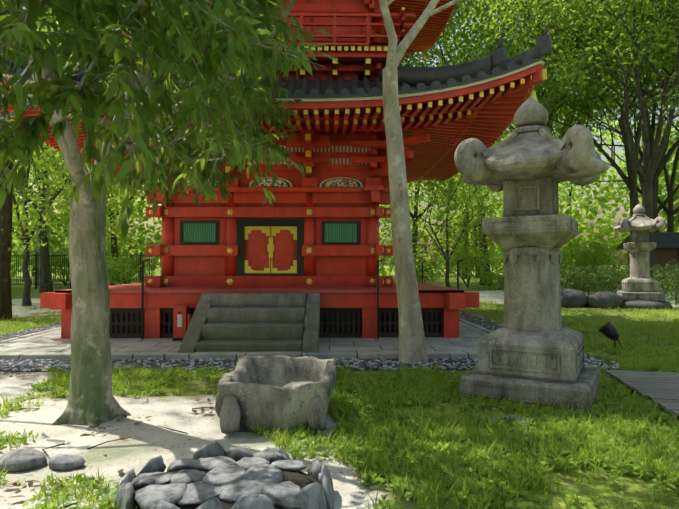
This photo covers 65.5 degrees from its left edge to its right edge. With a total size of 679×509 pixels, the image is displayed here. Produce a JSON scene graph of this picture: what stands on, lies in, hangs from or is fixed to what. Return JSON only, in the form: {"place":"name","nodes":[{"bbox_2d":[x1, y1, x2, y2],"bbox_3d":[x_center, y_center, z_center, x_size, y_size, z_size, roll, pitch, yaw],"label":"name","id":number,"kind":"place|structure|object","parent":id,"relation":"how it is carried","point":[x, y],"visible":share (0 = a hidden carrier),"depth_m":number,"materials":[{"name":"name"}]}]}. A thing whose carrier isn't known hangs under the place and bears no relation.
{"place":"outdoors","nodes":[
{"label":"outdoors","id":0,"kind":"place"},
{"bbox_2d":[0,266,678,508],"bbox_3d":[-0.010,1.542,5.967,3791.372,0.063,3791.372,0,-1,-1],"label":"ground","id":1,"kind":"structure","parent":0,"point":[144,445],"depth_m":4.42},
{"bbox_2d":[0,0,54,319],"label":"tree","id":2,"kind":"object","parent":1,"relation":"on","point":[5,269],"depth_m":13.93,"materials":[{"name":"brown plant"}]},
{"bbox_2d":[3,6,115,285],"bbox_3d":[-20.071,-14.283,37.522,27.524,33.287,25.319,-1,-1,37],"label":"tree","id":3,"kind":"object","parent":1,"relation":"on","point":[38,251],"visible":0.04,"depth_m":36.22,"materials":[{"name":"brown plant"}]},
{"bbox_2d":[2,3,125,292],"bbox_3d":[-16.426,-6.793,26.041,21.296,17.704,17.256,1,-2,-42],"label":"tree","id":4,"kind":"object","parent":1,"relation":"on","point":[46,285],"depth_m":27.59,"materials":[{"name":"brown plant"}]},
{"bbox_2d":[1,21,146,305],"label":"tree","id":5,"kind":"object","parent":1,"relation":"on","point":[25,238],"visible":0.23,"depth_m":16.51,"materials":[{"name":"green plant"}]},
{"bbox_2d":[13,12,145,280],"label":"tree","id":6,"kind":"object","parent":1,"relation":"on","point":[114,249],"depth_m":46.42,"materials":[{"name":"green plant"}]},
{"bbox_2d":[11,252,160,288],"bbox_3d":[-14.969,0.960,31.737,19.050,2.200,0.100,0,-1,-1],"label":"iron fence","id":7,"kind":"object","parent":1,"relation":"on","point":[36,255],"visible":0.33,"depth_m":31.69,"materials":[{"name":"black metal"}]},
{"bbox_2d":[3,373,328,508],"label":"fallen twigs","id":8,"kind":"object","parent":1,"relation":"on","point":[121,439],"visible":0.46,"depth_m":4.26,"materials":[{"name":"brown wood"}]},
{"bbox_2d":[0,0,339,427],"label":"tree","id":9,"kind":"object","parent":1,"relation":"on","point":[161,27],"depth_m":2.80,"materials":[{"name":"green plant"}]},
{"bbox_2d":[113,441,334,508],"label":"rock pile","id":10,"kind":"object","parent":1,"relation":"on","point":[228,477],"visible":0.98,"depth_m":3.07,"materials":[{"name":"stone"}]},
{"bbox_2d":[134,470,318,508],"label":"earth mound","id":11,"kind":"object","parent":1,"relation":"on","point":[301,479],"visible":0.04,"depth_m":3.16,"materials":[{"name":"soil"}]},
{"bbox_2d":[0,318,491,359],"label":"stone pavement","id":12,"kind":"structure","parent":1,"relation":"on","point":[48,344],"depth_m":8.43,"materials":[{"name":"stone"}]},
{"bbox_2d":[178,293,319,352],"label":"stone steps","id":13,"kind":"structure","parent":12,"relation":"on","point":[254,322],"depth_m":8.71,"materials":[{"name":"grey stone"}]},
{"bbox_2d":[0,415,541,471],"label":"stones","id":14,"kind":"object","parent":1,"relation":"on","point":[23,460],"visible":0.4,"depth_m":3.69,"materials":[{"name":"grey stone"}]},
{"bbox_2d":[0,0,551,340],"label":"pagoda","id":15,"kind":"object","parent":1,"relation":"on","point":[315,229],"visible":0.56,"depth_m":10.89,"materials":[{"name":"red paint"}]},
{"bbox_2d":[215,355,336,433],"bbox_3d":[-0.545,1.282,4.852,1.050,0.547,1.072,0,-1,-1],"label":"stone basin","id":16,"kind":"object","parent":1,"relation":"on","point":[281,391],"visible":0.94,"depth_m":4.45,"materials":[{"name":"grey stone"}]},
{"bbox_2d":[1,371,595,508],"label":"leaf litter","id":17,"kind":"object","parent":1,"relation":"on","point":[30,483],"visible":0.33,"depth_m":3.96,"materials":[{"name":"plant"}]},
{"bbox_2d":[0,310,623,371],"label":"gravel strip","id":18,"kind":"object","parent":1,"relation":"on","point":[225,361],"visible":0.13,"depth_m":7.46,"materials":[{"name":"grey gravel"}]},
{"bbox_2d":[379,0,461,363],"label":"tree","id":19,"kind":"object","parent":18,"relation":"on","point":[412,346],"visible":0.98,"depth_m":7.61,"materials":[{"name":"grey plant"}]},
{"bbox_2d":[11,238,618,287],"bbox_3d":[2.611,0.370,30.968,54.832,3.400,15.145,0,-1,-1],"label":"shrub","id":20,"kind":"object","parent":1,"relation":"on","point":[131,271],"depth_m":32.39,"materials":[{"name":"green plant"}]},
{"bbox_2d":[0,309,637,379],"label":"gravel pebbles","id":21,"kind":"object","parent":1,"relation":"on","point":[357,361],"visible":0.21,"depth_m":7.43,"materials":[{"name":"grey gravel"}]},
{"bbox_2d":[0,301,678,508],"bbox_3d":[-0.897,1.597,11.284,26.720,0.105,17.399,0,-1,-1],"label":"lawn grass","id":22,"kind":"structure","parent":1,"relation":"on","point":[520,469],"depth_m":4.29,"materials":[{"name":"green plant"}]},
{"bbox_2d":[0,302,678,508],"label":"grass","id":23,"kind":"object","parent":1,"relation":"on","point":[465,502],"visible":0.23,"depth_m":4.16,"materials":[{"name":"green plant"}]},
{"bbox_2d":[401,0,497,66],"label":"tree","id":24,"kind":"object","parent":1,"relation":"on","point":[458,28],"visible":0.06,"depth_m":43.19,"materials":[{"name":"green plant"}]},
{"bbox_2d":[379,121,546,287],"bbox_3d":[3.718,-1.728,17.808,6.810,7.160,8.210,-1,-1,35],"label":"tree","id":25,"kind":"object","parent":1,"relation":"on","point":[453,187],"visible":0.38,"depth_m":16.04,"materials":[{"name":"green plant"}]},
{"bbox_2d":[402,18,605,260],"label":"tree","id":26,"kind":"object","parent":1,"relation":"on","point":[412,216],"depth_m":42.30,"materials":[{"name":"green plant"}]},
{"bbox_2d":[454,96,609,414],"bbox_3d":[2.113,-0.104,5.808,1.550,3.291,1.550,-1,-1,30],"label":"stone lantern","id":27,"kind":"object","parent":1,"relation":"on","point":[532,348],"visible":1,"depth_m":5.50,"materials":[{"name":"grey stone"}]},
{"bbox_2d":[400,0,677,284],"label":"tree","id":28,"kind":"object","parent":1,"relation":"on","point":[461,35],"visible":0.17,"depth_m":34.53,"materials":[{"name":"green plant"}]},
{"bbox_2d":[403,0,677,284],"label":"tree","id":29,"kind":"object","parent":1,"relation":"on","point":[489,42],"visible":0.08,"depth_m":32.50,"materials":[{"name":"green plant"}]},
{"bbox_2d":[441,0,678,155],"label":"tree","id":30,"kind":"object","parent":1,"relation":"on","point":[564,129],"visible":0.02,"depth_m":40.52,"materials":[{"name":"green plant"}]},
{"bbox_2d":[453,0,678,216],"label":"tree","id":31,"kind":"object","parent":1,"relation":"on","point":[630,181],"visible":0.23,"depth_m":33.73,"materials":[{"name":"green plant"}]},
{"bbox_2d":[458,0,678,277],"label":"tree","id":32,"kind":"object","parent":1,"relation":"on","point":[647,169],"visible":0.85,"depth_m":24.21,"materials":[{"name":"green plant"}]},
{"bbox_2d":[472,0,678,231],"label":"tree","id":33,"kind":"object","parent":1,"relation":"on","point":[663,160],"visible":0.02,"depth_m":37.28,"materials":[{"name":"green plant"}]},
{"bbox_2d":[475,265,677,304],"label":"hedge","id":34,"kind":"object","parent":1,"relation":"on","point":[493,280],"depth_m":29.92,"materials":[{"name":"green plant"}]},
{"bbox_2d":[493,259,678,303],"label":"dark hedge leaves","id":35,"kind":"object","parent":1,"relation":"on","point":[669,280],"visible":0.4,"depth_m":21.21,"materials":[{"name":"green plant"}]},
{"bbox_2d":[502,16,678,231],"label":"tree","id":36,"kind":"object","parent":1,"relation":"on","point":[581,115],"visible":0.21,"depth_m":38.01,"materials":[{"name":"green plant"}]},
{"bbox_2d":[537,17,678,231],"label":"tree","id":37,"kind":"object","parent":1,"relation":"on","point":[670,212],"visible":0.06,"depth_m":39.00,"materials":[{"name":"green plant"}]},
{"bbox_2d":[598,321,623,349],"bbox_3d":[4.547,1.380,8.793,0.428,0.539,0.265,-1,-1,25],"label":"garden spotlight","id":38,"kind":"object","parent":1,"relation":"on","point":[608,329],"visible":0.96,"depth_m":8.74,"materials":[{"name":"black paint"}]},
{"bbox_2d":[561,288,672,309],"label":"garden rocks","id":39,"kind":"object","parent":1,"relation":"on","point":[572,298],"visible":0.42,"depth_m":17.30,"materials":[{"name":"grey stone"}]},
{"bbox_2d":[614,204,665,300],"bbox_3d":[10.094,-0.110,17.775,1.518,3.223,1.518,0,-1,19],"label":"stone lantern","id":40,"kind":"object","parent":39,"relation":"on","point":[639,283],"visible":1,"depth_m":17.45,"materials":[{"name":"grey stone"}]},
{"bbox_2d":[585,1,678,105],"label":"tree","id":41,"kind":"object","parent":1,"relation":"on","point":[660,41],"visible":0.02,"depth_m":39.08,"materials":[{"name":"green plant"}]},
{"bbox_2d":[605,370,678,416],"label":"wooden walkway","id":42,"kind":"structure","parent":1,"relation":"on","point":[662,388],"depth_m":5.93,"materials":[{"name":"grey wood"}]},
{"bbox_2d":[615,232,678,287],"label":"garden hut","id":43,"kind":"object","parent":1,"relation":"on","point":[666,250],"visible":0.31,"depth_m":33.26,"materials":[{"name":"brown wood"}]},
{"bbox_2d":[11,101,678,280],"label":"trees","id":44,"kind":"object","parent":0,"point":[606,197],"depth_m":55.91,"materials":[{"name":"green plant"}]},
{"bbox_2d":[11,0,678,265],"label":"sky","id":45,"kind":"structure","parent":0,"point":[618,150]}
]}

